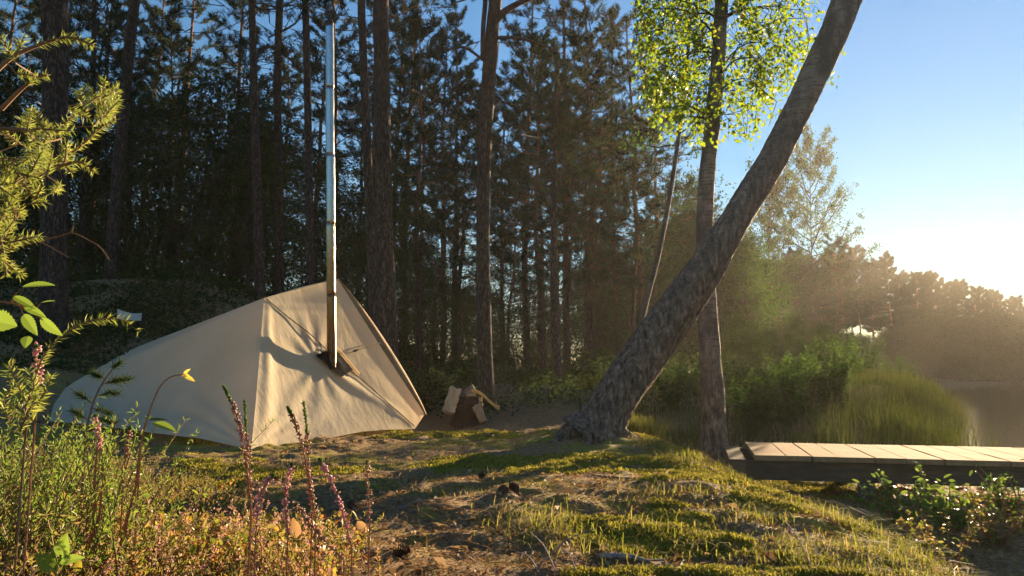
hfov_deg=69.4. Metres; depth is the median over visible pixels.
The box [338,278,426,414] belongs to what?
door panel
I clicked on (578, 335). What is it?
bushy tree
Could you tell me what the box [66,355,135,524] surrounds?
pine seedling
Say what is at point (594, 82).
young pine
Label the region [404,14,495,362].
pine tree
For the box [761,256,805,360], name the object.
young pine
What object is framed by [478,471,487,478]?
pine cone
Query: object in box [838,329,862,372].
lakeside tree
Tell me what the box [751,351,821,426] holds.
bush
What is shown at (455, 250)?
young pine
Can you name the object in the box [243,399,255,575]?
heather sprig
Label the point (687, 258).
leafy tree
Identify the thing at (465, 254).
bushy tree
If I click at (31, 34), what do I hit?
pine tree
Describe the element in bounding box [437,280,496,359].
bushy tree
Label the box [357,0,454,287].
pine tree
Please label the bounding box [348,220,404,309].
bushy tree
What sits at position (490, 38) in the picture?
pine tree
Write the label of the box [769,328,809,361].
lakeside tree
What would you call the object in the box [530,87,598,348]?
pine tree
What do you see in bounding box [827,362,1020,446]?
reeds
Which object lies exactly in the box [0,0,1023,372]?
sky
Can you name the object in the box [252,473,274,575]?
heather sprig
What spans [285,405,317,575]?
heather sprig
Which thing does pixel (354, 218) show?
bushy tree
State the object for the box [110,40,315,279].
bushy tree
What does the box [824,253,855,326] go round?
lakeside pine
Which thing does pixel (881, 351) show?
lakeside tree
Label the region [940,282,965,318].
lakeside pine
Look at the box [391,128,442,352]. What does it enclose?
young pine
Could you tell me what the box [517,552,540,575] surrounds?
dry stalk
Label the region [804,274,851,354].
young pine
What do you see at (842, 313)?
young pine
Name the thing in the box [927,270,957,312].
lakeside pine
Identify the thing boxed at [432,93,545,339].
young pine
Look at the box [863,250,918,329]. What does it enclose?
lakeside pine
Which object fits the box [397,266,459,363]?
bushy tree
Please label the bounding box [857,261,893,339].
lakeside pine
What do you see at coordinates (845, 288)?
lakeside pine
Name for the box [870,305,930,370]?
lakeside tree
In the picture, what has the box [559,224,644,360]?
leafy tree
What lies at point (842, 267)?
young pine
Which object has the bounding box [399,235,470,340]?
bushy tree
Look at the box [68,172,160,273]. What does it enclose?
bushy tree
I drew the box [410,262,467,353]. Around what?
bushy tree
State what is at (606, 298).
bushy tree
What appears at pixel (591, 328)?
pine tree
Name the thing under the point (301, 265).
bushy tree
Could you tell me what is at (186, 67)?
young pine
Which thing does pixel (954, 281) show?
lakeside pine
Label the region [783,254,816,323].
lakeside pine
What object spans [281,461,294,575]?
heather sprig
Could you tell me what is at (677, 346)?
bushy tree
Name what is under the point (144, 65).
young pine
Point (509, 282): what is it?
bushy tree
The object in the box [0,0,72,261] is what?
pine tree
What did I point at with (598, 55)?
pine tree
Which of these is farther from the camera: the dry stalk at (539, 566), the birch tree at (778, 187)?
the birch tree at (778, 187)
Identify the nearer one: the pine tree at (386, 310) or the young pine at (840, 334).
the pine tree at (386, 310)
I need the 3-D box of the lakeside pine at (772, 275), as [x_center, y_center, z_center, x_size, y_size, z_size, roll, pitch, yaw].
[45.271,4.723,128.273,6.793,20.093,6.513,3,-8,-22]
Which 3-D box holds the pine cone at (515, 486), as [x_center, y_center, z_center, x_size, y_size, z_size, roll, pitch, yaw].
[0.013,1.011,3.763,0.059,0.053,0.051,-5,-9,38]
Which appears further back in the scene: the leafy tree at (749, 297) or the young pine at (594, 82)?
the leafy tree at (749, 297)
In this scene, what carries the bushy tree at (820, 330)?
on the ground at (500, 420)
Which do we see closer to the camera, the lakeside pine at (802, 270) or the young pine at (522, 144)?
the young pine at (522, 144)
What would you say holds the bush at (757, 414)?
on the ground at (500, 420)
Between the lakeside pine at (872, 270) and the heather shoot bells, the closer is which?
the heather shoot bells
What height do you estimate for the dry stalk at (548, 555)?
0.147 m
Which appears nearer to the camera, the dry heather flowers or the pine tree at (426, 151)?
the dry heather flowers
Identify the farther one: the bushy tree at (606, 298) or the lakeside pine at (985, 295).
the lakeside pine at (985, 295)
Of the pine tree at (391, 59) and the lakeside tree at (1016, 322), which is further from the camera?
the lakeside tree at (1016, 322)
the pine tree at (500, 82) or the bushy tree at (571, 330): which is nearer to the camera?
the pine tree at (500, 82)
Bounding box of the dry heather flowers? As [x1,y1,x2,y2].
[2,488,348,575]
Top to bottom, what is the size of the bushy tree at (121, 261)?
6.006 m
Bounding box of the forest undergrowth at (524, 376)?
[0,246,851,418]
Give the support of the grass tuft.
on the ground at (500, 420)
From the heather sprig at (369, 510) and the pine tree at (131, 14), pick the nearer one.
the heather sprig at (369, 510)
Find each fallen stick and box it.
[397,499,428,509]
[468,426,493,437]
[600,553,687,575]
[676,539,701,575]
[784,491,829,503]
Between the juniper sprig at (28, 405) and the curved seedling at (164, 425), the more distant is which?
the curved seedling at (164, 425)
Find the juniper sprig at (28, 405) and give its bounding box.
[0,312,138,575]
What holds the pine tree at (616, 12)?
on the ground at (500, 420)
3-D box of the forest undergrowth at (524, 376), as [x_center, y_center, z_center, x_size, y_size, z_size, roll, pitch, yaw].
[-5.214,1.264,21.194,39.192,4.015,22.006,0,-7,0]
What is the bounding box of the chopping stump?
[450,396,485,428]
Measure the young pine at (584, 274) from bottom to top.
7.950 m
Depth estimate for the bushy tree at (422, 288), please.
32.44 m
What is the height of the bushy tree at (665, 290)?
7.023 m
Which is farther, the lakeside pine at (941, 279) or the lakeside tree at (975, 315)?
the lakeside pine at (941, 279)
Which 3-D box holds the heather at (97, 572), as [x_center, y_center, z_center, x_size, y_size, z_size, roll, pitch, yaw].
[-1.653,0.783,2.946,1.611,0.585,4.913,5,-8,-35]
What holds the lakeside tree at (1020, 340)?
on the ground at (500, 420)
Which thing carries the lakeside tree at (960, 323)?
on the ground at (500, 420)
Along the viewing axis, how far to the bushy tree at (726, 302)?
36.98 m
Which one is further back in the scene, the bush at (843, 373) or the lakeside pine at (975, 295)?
the lakeside pine at (975, 295)
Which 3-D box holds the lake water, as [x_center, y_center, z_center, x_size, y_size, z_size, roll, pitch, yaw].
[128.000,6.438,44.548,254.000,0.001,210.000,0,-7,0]
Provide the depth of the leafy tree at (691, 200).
35.84 m
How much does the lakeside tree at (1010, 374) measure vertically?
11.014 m
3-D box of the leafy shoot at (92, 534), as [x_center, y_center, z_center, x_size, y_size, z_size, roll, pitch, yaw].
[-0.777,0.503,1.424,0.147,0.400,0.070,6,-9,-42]
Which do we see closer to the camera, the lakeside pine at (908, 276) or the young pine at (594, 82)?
the young pine at (594, 82)
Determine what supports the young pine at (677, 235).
on the ground at (500, 420)
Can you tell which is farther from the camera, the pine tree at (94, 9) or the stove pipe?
the pine tree at (94, 9)
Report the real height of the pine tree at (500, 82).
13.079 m
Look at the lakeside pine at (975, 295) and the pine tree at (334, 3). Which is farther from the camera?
the lakeside pine at (975, 295)
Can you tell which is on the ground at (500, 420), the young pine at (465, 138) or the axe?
the young pine at (465, 138)
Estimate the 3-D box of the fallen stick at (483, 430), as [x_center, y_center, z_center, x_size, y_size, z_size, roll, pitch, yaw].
[-0.488,1.895,9.883,0.222,0.186,3.668,1,-7,-10]
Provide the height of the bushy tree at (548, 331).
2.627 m
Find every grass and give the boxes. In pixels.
[71,419,1022,575]
[565,367,955,450]
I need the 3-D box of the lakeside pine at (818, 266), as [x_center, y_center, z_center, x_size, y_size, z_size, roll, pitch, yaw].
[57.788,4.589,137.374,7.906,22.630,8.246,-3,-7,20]
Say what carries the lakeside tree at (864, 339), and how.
on the ground at (500, 420)
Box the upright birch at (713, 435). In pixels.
[628,0,845,465]
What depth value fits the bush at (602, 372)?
13.28 m
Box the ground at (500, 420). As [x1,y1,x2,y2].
[0,278,1023,575]
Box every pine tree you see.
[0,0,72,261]
[0,0,79,258]
[0,0,125,346]
[0,0,171,279]
[0,7,35,132]
[37,0,174,244]
[70,0,199,278]
[104,0,207,266]
[134,0,241,263]
[177,0,296,278]
[181,0,323,299]
[202,0,343,294]
[245,0,360,285]
[263,44,325,294]
[281,0,424,339]
[284,0,392,258]
[322,0,426,312]
[339,0,443,373]
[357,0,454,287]
[369,0,454,330]
[397,76,458,323]
[403,0,569,398]
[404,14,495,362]
[413,0,499,357]
[449,80,517,309]
[468,60,547,363]
[473,0,576,359]
[491,32,633,383]
[504,50,578,359]
[512,0,617,373]
[523,0,647,345]
[526,31,631,367]
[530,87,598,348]
[538,108,653,375]
[579,1,650,355]
[594,5,694,316]
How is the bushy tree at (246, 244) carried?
on the ground at (500, 420)
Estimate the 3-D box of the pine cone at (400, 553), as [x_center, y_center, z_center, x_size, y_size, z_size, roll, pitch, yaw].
[-0.368,0.879,2.459,0.062,0.055,0.053,2,-7,-15]
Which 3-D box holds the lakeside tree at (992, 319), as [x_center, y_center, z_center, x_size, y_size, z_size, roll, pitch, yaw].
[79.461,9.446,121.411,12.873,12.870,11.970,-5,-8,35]
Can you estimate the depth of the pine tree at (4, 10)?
29.01 m
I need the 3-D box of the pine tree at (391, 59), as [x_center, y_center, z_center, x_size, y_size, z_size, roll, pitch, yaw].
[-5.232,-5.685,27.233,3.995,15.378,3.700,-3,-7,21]
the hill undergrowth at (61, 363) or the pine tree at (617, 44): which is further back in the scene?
the pine tree at (617, 44)
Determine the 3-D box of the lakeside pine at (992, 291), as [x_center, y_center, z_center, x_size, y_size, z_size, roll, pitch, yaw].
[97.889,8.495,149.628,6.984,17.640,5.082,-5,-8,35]
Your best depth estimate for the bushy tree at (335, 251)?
22.83 m
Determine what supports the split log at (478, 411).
on the ground at (500, 420)
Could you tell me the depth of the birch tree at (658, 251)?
14.32 m
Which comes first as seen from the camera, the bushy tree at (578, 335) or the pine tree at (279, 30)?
the pine tree at (279, 30)
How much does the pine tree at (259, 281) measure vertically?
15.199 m
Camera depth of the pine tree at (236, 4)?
28.01 m
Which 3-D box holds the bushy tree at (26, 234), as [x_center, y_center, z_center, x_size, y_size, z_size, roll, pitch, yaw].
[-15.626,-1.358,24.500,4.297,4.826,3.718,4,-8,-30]
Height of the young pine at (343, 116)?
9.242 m
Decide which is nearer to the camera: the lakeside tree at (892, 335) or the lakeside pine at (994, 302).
the lakeside tree at (892, 335)
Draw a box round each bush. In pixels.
[0,30,124,282]
[400,363,463,415]
[441,383,487,400]
[593,355,612,379]
[652,360,700,408]
[725,365,798,437]
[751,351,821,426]
[785,335,866,403]
[790,326,864,369]
[825,335,888,374]
[878,356,915,377]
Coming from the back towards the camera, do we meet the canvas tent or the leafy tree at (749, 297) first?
the leafy tree at (749, 297)
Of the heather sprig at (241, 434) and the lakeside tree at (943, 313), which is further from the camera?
the lakeside tree at (943, 313)
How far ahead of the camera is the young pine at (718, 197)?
47.89 m
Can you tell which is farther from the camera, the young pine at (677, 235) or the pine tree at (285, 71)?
the pine tree at (285, 71)
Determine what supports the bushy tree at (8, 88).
on the ground at (500, 420)
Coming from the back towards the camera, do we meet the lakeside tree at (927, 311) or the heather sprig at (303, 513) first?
the lakeside tree at (927, 311)
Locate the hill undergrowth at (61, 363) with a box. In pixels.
[0,271,228,374]
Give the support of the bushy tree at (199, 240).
on the ground at (500, 420)
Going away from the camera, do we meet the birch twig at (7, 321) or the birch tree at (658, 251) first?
the birch twig at (7, 321)
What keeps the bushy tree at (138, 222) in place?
on the ground at (500, 420)
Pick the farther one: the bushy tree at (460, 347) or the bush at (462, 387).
the bushy tree at (460, 347)
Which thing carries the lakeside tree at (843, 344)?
on the ground at (500, 420)
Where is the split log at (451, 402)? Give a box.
[442,386,461,414]
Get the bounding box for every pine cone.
[347,500,356,510]
[392,544,410,558]
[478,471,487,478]
[497,485,507,494]
[508,482,520,491]
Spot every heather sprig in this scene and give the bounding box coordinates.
[22,341,43,575]
[92,413,103,517]
[118,425,132,561]
[222,384,253,575]
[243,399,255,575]
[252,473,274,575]
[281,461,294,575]
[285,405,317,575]
[292,501,344,575]
[300,401,314,575]
[317,457,353,575]
[364,460,372,575]
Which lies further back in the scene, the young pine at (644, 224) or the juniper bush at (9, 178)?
the young pine at (644, 224)
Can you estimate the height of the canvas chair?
0.489 m
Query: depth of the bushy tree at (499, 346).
22.70 m
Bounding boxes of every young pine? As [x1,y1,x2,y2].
[0,87,30,276]
[1,0,136,275]
[32,0,164,267]
[88,53,171,277]
[127,19,222,278]
[180,29,297,282]
[237,119,293,283]
[245,0,373,258]
[298,62,409,307]
[343,7,479,370]
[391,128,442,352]
[397,158,474,367]
[409,66,521,372]
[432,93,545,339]
[467,159,557,375]
[469,25,620,381]
[491,135,560,367]
[514,100,621,376]
[536,64,628,368]
[545,120,668,367]
[582,110,684,346]
[605,62,723,321]
[630,197,674,261]
[666,173,720,259]
[753,284,790,362]
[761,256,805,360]
[775,262,819,364]
[776,246,820,359]
[791,275,833,350]
[802,232,870,354]
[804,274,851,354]
[805,265,850,338]
[823,262,864,355]
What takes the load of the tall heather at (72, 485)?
on the ground at (500, 420)
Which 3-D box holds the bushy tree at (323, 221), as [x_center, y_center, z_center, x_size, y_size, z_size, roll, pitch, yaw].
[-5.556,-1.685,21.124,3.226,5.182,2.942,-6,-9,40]
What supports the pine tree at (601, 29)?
on the ground at (500, 420)
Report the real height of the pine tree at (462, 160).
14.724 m
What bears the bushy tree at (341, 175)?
on the ground at (500, 420)
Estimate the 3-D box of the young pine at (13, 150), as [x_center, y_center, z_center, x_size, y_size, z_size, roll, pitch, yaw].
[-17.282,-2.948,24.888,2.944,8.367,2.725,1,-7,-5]
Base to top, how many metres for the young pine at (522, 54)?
10.405 m
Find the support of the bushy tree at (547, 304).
on the ground at (500, 420)
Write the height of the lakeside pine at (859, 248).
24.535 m
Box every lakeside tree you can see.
[739,324,794,365]
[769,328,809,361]
[776,319,821,364]
[794,326,830,359]
[823,325,851,360]
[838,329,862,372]
[850,333,873,355]
[859,349,883,370]
[861,333,906,369]
[863,325,925,377]
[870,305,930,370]
[896,310,959,378]
[908,304,957,376]
[911,318,959,378]
[921,302,970,372]
[939,314,984,372]
[942,318,1014,382]
[944,315,990,378]
[959,306,1004,331]
[976,307,1022,370]
[980,322,1023,383]
[996,311,1023,381]
[1010,313,1023,381]
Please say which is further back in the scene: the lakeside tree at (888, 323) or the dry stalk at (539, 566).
the lakeside tree at (888, 323)
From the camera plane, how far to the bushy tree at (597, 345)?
22.83 m
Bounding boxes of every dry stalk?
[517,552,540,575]
[530,532,557,575]
[537,528,595,567]
[560,548,575,569]
[780,516,810,566]
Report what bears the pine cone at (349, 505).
on the ground at (500, 420)
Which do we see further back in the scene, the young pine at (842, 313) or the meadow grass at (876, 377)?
the young pine at (842, 313)
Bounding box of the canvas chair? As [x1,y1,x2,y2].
[117,308,142,334]
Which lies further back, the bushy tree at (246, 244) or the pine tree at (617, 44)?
the pine tree at (617, 44)
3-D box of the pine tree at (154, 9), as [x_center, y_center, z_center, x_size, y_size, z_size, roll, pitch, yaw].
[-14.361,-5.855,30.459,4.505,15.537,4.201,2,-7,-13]
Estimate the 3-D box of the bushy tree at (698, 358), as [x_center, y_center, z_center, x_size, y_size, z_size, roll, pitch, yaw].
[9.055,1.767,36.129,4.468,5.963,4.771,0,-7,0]
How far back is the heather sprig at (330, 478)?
1.46 m
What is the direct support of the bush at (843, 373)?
on the ground at (500, 420)
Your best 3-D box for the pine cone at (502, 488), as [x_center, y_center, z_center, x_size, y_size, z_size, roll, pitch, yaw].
[-0.047,1.005,3.676,0.051,0.053,0.059,-6,-9,40]
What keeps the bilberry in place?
on the ground at (500, 420)
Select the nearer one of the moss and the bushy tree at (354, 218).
the moss
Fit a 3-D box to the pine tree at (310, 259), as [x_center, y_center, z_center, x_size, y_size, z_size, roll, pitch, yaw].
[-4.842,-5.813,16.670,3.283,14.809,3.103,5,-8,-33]
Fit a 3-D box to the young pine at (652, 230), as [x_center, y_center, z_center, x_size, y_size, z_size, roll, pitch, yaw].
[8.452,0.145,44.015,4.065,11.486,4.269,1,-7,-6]
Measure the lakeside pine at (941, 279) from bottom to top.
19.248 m
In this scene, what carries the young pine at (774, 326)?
on the ground at (500, 420)
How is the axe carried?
in the chopping stump
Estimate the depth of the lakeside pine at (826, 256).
140.07 m
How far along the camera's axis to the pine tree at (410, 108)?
32.80 m
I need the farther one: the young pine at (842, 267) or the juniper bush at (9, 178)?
the young pine at (842, 267)
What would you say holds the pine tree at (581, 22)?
on the ground at (500, 420)
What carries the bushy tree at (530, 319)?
on the ground at (500, 420)
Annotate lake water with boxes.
[936,385,1023,490]
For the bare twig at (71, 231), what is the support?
attached to the juniper bush at (9, 178)
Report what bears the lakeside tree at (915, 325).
on the ground at (500, 420)
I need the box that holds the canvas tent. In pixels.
[48,278,426,450]
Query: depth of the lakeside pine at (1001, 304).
149.18 m
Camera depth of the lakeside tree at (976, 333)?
114.86 m
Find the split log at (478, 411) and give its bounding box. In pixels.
[467,393,486,423]
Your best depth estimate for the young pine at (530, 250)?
25.35 m
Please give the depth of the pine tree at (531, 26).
30.43 m
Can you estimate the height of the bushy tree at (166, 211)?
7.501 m
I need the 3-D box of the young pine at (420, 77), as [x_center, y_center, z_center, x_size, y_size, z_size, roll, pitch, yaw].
[-2.579,-2.627,19.700,3.603,10.316,3.784,-2,-7,16]
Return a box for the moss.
[170,428,937,575]
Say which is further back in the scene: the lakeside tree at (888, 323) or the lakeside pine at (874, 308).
the lakeside pine at (874, 308)
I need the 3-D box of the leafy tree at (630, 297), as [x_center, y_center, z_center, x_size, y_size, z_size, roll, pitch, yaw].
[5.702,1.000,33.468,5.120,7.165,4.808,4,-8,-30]
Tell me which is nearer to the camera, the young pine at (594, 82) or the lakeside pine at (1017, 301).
the young pine at (594, 82)
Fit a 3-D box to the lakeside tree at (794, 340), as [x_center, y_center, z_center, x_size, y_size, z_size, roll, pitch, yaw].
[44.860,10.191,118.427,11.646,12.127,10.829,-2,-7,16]
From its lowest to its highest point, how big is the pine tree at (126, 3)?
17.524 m
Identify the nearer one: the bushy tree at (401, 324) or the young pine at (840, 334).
the bushy tree at (401, 324)
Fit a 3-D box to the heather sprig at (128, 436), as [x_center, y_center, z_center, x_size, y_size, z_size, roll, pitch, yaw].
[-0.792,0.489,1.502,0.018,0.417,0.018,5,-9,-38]
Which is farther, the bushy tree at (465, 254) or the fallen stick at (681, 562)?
the bushy tree at (465, 254)
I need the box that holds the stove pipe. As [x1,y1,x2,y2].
[325,19,335,369]
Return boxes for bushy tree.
[0,24,129,280]
[0,90,143,279]
[0,119,37,277]
[0,185,77,275]
[18,116,146,271]
[23,63,229,278]
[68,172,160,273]
[70,154,163,278]
[74,82,224,279]
[78,89,273,277]
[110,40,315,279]
[142,186,249,284]
[156,97,325,288]
[166,68,317,285]
[185,153,320,290]
[189,99,358,295]
[263,142,361,286]
[266,227,340,288]
[273,209,367,293]
[283,149,362,284]
[290,168,434,336]
[301,143,448,349]
[347,187,490,356]
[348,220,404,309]
[396,234,450,342]
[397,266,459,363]
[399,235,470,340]
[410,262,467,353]
[423,284,500,379]
[433,226,493,348]
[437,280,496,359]
[448,262,516,369]
[450,291,517,364]
[463,235,536,372]
[491,304,548,370]
[496,278,562,369]
[510,293,575,366]
[517,245,583,365]
[519,310,580,369]
[545,247,627,371]
[545,289,610,369]
[570,299,583,357]
[572,229,633,347]
[574,255,645,352]
[609,293,676,348]
[623,304,687,369]
[624,258,688,366]
[660,240,756,364]
[660,272,735,365]
[719,314,771,380]
[746,325,788,376]
[779,313,818,361]
[799,322,848,371]
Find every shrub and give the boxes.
[847,469,929,523]
[887,504,980,567]
[901,461,1006,531]
[955,483,1023,549]
[969,445,1023,532]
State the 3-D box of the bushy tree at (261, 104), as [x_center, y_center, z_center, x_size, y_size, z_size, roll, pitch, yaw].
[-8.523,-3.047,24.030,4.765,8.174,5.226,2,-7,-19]
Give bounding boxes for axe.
[460,385,499,409]
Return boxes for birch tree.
[619,0,731,325]
[743,157,830,352]
[759,122,883,352]
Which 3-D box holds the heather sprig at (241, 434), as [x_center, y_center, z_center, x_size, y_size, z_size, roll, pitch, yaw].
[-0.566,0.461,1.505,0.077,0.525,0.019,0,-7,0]
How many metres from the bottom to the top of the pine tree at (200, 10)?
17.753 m
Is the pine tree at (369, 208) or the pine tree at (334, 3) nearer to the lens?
the pine tree at (369, 208)
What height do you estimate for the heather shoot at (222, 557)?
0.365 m
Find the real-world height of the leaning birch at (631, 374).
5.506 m
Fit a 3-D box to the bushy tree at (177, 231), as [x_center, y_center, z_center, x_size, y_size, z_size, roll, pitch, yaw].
[-7.631,-2.236,17.299,4.099,4.757,3.547,1,-7,-11]
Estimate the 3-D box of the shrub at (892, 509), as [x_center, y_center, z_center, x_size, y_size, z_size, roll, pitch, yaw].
[2.511,1.390,4.904,0.496,0.358,0.312,-5,-9,36]
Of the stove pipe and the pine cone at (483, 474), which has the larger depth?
the stove pipe
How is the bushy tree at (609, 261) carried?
on the ground at (500, 420)
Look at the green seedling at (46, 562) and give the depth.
1.10 m
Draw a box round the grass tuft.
[626,414,676,439]
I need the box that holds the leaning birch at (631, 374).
[543,0,862,444]
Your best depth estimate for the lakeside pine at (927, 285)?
136.77 m
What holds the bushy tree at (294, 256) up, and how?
on the ground at (500, 420)
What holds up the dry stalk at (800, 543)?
on the ground at (500, 420)
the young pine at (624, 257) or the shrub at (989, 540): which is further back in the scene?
the young pine at (624, 257)
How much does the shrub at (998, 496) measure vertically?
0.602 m
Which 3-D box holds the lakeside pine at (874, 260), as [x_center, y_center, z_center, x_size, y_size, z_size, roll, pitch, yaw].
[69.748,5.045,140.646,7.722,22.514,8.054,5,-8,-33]
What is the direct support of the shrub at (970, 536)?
on the ground at (500, 420)
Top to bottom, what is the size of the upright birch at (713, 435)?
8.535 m
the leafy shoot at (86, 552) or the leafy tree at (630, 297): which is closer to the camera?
the leafy shoot at (86, 552)
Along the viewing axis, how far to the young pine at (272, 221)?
25.33 m
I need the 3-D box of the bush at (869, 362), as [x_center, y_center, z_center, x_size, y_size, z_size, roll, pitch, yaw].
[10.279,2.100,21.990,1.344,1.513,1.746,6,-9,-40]
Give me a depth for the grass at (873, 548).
3.10 m
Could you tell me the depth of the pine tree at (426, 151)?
35.98 m
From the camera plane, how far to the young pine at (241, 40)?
21.18 m
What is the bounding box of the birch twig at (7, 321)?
[0,281,62,347]
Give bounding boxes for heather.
[0,393,275,575]
[0,438,383,575]
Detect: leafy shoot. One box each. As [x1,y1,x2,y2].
[74,445,150,575]
[83,467,108,575]
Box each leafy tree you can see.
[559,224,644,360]
[601,233,689,359]
[620,211,693,323]
[626,166,763,365]
[642,208,797,367]
[687,222,808,365]
[717,232,789,366]
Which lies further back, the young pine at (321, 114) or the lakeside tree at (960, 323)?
the lakeside tree at (960, 323)
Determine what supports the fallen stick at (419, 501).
on the ground at (500, 420)
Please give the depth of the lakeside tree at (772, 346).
114.23 m
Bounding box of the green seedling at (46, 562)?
[35,533,84,574]
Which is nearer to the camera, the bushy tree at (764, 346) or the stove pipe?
the stove pipe
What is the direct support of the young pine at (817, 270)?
on the ground at (500, 420)
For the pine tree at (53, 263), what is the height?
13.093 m
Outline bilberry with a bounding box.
[0,478,376,575]
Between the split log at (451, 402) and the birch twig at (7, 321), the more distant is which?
the split log at (451, 402)
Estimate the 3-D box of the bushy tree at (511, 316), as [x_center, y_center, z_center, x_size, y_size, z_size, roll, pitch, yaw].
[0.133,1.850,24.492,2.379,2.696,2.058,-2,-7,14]
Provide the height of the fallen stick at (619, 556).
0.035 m
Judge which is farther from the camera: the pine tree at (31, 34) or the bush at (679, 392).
the pine tree at (31, 34)
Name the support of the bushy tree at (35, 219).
on the ground at (500, 420)
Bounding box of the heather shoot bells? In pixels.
[27,500,379,575]
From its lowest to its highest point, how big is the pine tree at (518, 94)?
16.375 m
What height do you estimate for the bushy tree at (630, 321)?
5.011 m
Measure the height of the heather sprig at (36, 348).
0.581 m
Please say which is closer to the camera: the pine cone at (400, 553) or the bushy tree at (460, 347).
the pine cone at (400, 553)
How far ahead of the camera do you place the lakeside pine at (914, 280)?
136.11 m
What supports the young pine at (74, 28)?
on the ground at (500, 420)
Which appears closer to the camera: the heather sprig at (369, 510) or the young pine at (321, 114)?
the heather sprig at (369, 510)
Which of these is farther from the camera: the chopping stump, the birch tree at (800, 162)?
the birch tree at (800, 162)
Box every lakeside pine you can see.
[764,258,793,317]
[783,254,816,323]
[801,254,842,317]
[815,247,854,321]
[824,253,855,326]
[830,250,862,331]
[840,243,878,335]
[842,251,859,330]
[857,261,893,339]
[857,267,887,335]
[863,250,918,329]
[865,258,900,337]
[884,270,912,319]
[895,269,914,310]
[898,271,932,310]
[905,271,933,316]
[919,271,940,309]
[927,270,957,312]
[930,276,959,317]
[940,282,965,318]
[947,278,965,315]
[955,277,972,315]
[962,285,990,317]
[973,286,992,312]
[987,293,1005,318]
[988,288,1002,308]
[989,294,1007,311]
[1002,295,1017,315]
[1006,295,1023,317]
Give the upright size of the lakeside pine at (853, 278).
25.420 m
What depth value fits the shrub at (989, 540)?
4.12 m
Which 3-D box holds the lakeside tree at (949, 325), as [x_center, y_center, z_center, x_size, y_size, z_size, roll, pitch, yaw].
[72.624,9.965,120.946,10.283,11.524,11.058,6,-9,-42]
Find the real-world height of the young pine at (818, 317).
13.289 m
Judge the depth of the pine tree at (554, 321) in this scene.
16.80 m
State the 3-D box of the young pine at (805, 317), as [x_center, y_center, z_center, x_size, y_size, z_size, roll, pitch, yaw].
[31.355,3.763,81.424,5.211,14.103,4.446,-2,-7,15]
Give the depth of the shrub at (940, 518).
4.50 m
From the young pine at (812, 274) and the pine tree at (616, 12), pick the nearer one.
the pine tree at (616, 12)
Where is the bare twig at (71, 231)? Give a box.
[0,225,108,258]
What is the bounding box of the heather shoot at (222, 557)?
[18,497,381,575]
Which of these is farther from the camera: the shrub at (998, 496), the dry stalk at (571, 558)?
the shrub at (998, 496)
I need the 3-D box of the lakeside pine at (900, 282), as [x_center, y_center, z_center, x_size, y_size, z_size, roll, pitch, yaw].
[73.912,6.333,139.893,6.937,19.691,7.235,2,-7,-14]
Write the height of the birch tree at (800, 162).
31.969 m
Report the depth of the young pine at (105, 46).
19.89 m
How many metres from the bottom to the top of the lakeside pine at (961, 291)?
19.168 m
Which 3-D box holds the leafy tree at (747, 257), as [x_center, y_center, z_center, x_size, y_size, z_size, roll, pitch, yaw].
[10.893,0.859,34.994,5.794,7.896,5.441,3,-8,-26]
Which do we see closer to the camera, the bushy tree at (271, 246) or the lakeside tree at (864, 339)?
the bushy tree at (271, 246)
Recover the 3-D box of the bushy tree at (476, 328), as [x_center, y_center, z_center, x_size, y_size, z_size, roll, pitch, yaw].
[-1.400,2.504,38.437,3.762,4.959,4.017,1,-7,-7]
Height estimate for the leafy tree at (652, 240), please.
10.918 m
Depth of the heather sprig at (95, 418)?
1.57 m
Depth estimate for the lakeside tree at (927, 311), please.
120.26 m
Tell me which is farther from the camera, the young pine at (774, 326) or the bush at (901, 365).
the young pine at (774, 326)
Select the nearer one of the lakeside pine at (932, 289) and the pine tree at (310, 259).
the pine tree at (310, 259)
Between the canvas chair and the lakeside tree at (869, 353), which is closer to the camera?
the canvas chair
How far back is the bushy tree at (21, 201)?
24.67 m
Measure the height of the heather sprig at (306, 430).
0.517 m
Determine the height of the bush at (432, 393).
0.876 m
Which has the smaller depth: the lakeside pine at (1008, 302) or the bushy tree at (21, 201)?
the bushy tree at (21, 201)
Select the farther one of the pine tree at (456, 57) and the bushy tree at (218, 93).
the pine tree at (456, 57)
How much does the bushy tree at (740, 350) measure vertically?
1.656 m
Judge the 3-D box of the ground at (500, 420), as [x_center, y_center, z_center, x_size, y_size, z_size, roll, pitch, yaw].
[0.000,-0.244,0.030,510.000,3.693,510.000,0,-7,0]
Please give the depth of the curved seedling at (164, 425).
1.47 m
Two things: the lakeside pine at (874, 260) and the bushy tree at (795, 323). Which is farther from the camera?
the lakeside pine at (874, 260)
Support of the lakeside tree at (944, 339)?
on the ground at (500, 420)
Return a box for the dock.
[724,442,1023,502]
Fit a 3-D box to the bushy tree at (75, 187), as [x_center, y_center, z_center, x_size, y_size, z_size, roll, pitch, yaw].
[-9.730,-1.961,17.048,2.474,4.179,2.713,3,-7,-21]
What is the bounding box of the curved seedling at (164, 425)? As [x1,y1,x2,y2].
[132,369,194,571]
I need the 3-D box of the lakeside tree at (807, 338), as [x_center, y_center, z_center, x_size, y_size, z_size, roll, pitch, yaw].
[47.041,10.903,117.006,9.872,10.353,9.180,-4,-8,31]
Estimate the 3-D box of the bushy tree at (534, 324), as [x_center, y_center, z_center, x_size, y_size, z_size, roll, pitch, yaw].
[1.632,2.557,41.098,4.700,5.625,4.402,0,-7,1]
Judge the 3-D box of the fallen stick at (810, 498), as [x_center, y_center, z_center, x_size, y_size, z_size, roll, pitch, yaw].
[2.239,1.594,5.640,0.334,0.096,0.102,-2,-7,13]
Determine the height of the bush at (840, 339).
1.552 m

